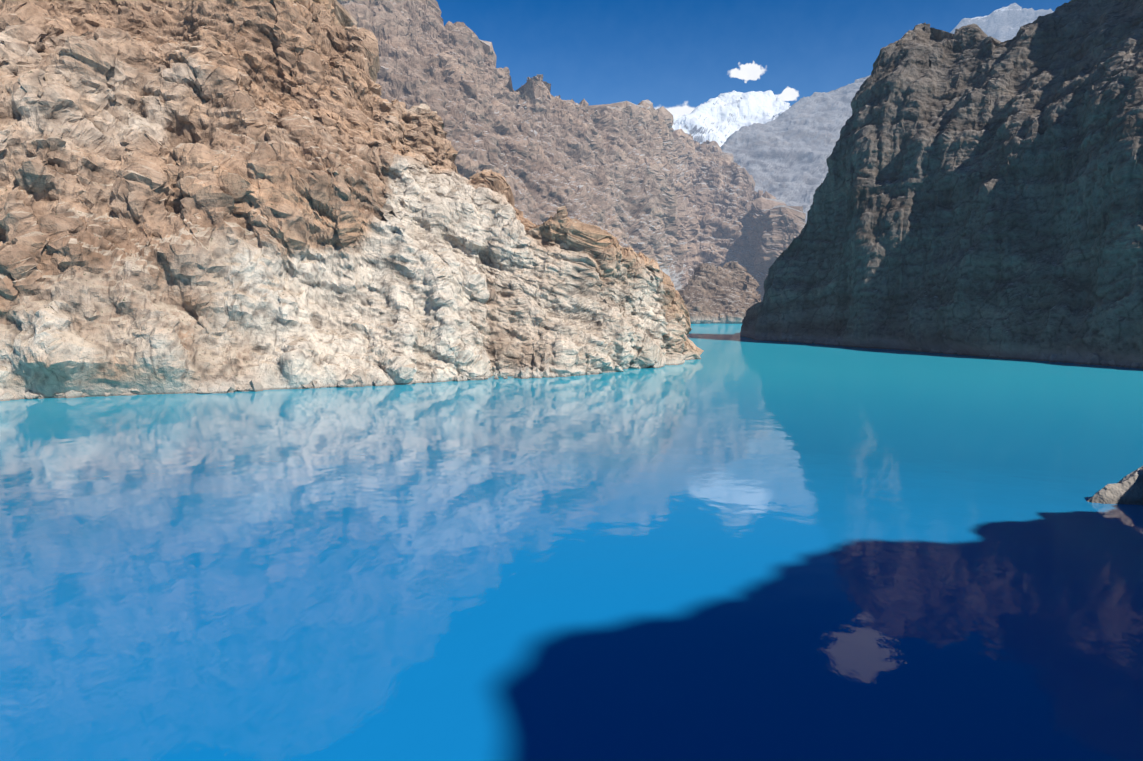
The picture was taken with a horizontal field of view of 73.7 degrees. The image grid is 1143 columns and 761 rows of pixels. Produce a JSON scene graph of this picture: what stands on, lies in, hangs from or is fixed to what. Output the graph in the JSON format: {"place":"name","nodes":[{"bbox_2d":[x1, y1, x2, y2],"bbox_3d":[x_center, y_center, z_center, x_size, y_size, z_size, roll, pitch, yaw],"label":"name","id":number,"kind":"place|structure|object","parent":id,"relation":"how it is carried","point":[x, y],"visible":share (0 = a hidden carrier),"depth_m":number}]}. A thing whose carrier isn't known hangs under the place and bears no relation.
{"place":"outdoors","nodes":[
{"label":"outdoors","id":0,"kind":"place"},
{"bbox_2d":[0,0,703,398],"bbox_3d":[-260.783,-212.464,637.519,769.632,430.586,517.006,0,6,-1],"label":"mountain terrain","id":1,"kind":"structure","parent":0,"point":[266,194],"depth_m":500.05},
{"bbox_2d":[0,363,558,400],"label":"shoreline rocks","id":2,"kind":"object","parent":1,"relation":"on","point":[357,378],"visible":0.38,"depth_m":467.42},
{"bbox_2d":[0,323,1142,760],"bbox_3d":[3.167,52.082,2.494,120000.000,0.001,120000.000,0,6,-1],"label":"lake water","id":3,"kind":"structure","parent":0,"point":[730,545],"depth_m":151.40},
{"bbox_2d":[337,0,805,301],"bbox_3d":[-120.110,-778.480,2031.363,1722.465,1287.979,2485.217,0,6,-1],"label":"ridge","id":4,"kind":"structure","parent":0,"point":[645,178],"depth_m":1860.46},
{"bbox_2d":[677,261,760,323],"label":"terrain mound","id":5,"kind":"object","parent":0,"point":[726,293],"visible":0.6,"depth_m":2040.81},
{"bbox_2d":[672,90,790,146],"bbox_3d":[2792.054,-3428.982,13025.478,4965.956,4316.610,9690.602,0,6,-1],"label":"snow peak","id":6,"kind":"structure","parent":0,"point":[721,118],"depth_m":14071.60},
{"bbox_2d":[436,0,1070,115],"label":"sky","id":7,"kind":"structure","parent":0,"point":[677,56]},
{"bbox_2d":[720,75,870,222],"bbox_3d":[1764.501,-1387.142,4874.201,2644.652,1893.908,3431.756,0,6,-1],"label":"mountain","id":8,"kind":"structure","parent":0,"point":[785,155],"depth_m":4889.34},
{"bbox_2d":[740,0,1142,368],"bbox_3d":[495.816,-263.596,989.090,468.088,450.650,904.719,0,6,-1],"label":"cliff terrain","id":9,"kind":"structure","parent":0,"point":[978,191],"depth_m":800.07},
{"bbox_2d":[766,335,1142,367],"bbox_3d":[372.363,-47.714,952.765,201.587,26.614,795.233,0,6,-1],"label":"shore rubble rocks","id":10,"kind":"object","parent":9,"relation":"on","point":[1072,355],"visible":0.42,"depth_m":673.19},
{"bbox_2d":[950,3,1053,41],"bbox_3d":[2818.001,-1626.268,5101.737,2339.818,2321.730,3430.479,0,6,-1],"label":"mountain","id":11,"kind":"structure","parent":0,"point":[1002,24],"depth_m":5549.07},
{"bbox_2d":[1088,466,1142,504],"bbox_3d":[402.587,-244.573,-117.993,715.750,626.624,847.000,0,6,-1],"label":"bank terrain","id":12,"kind":"structure","parent":0,"point":[1127,489],"depth_m":199.76}
]}

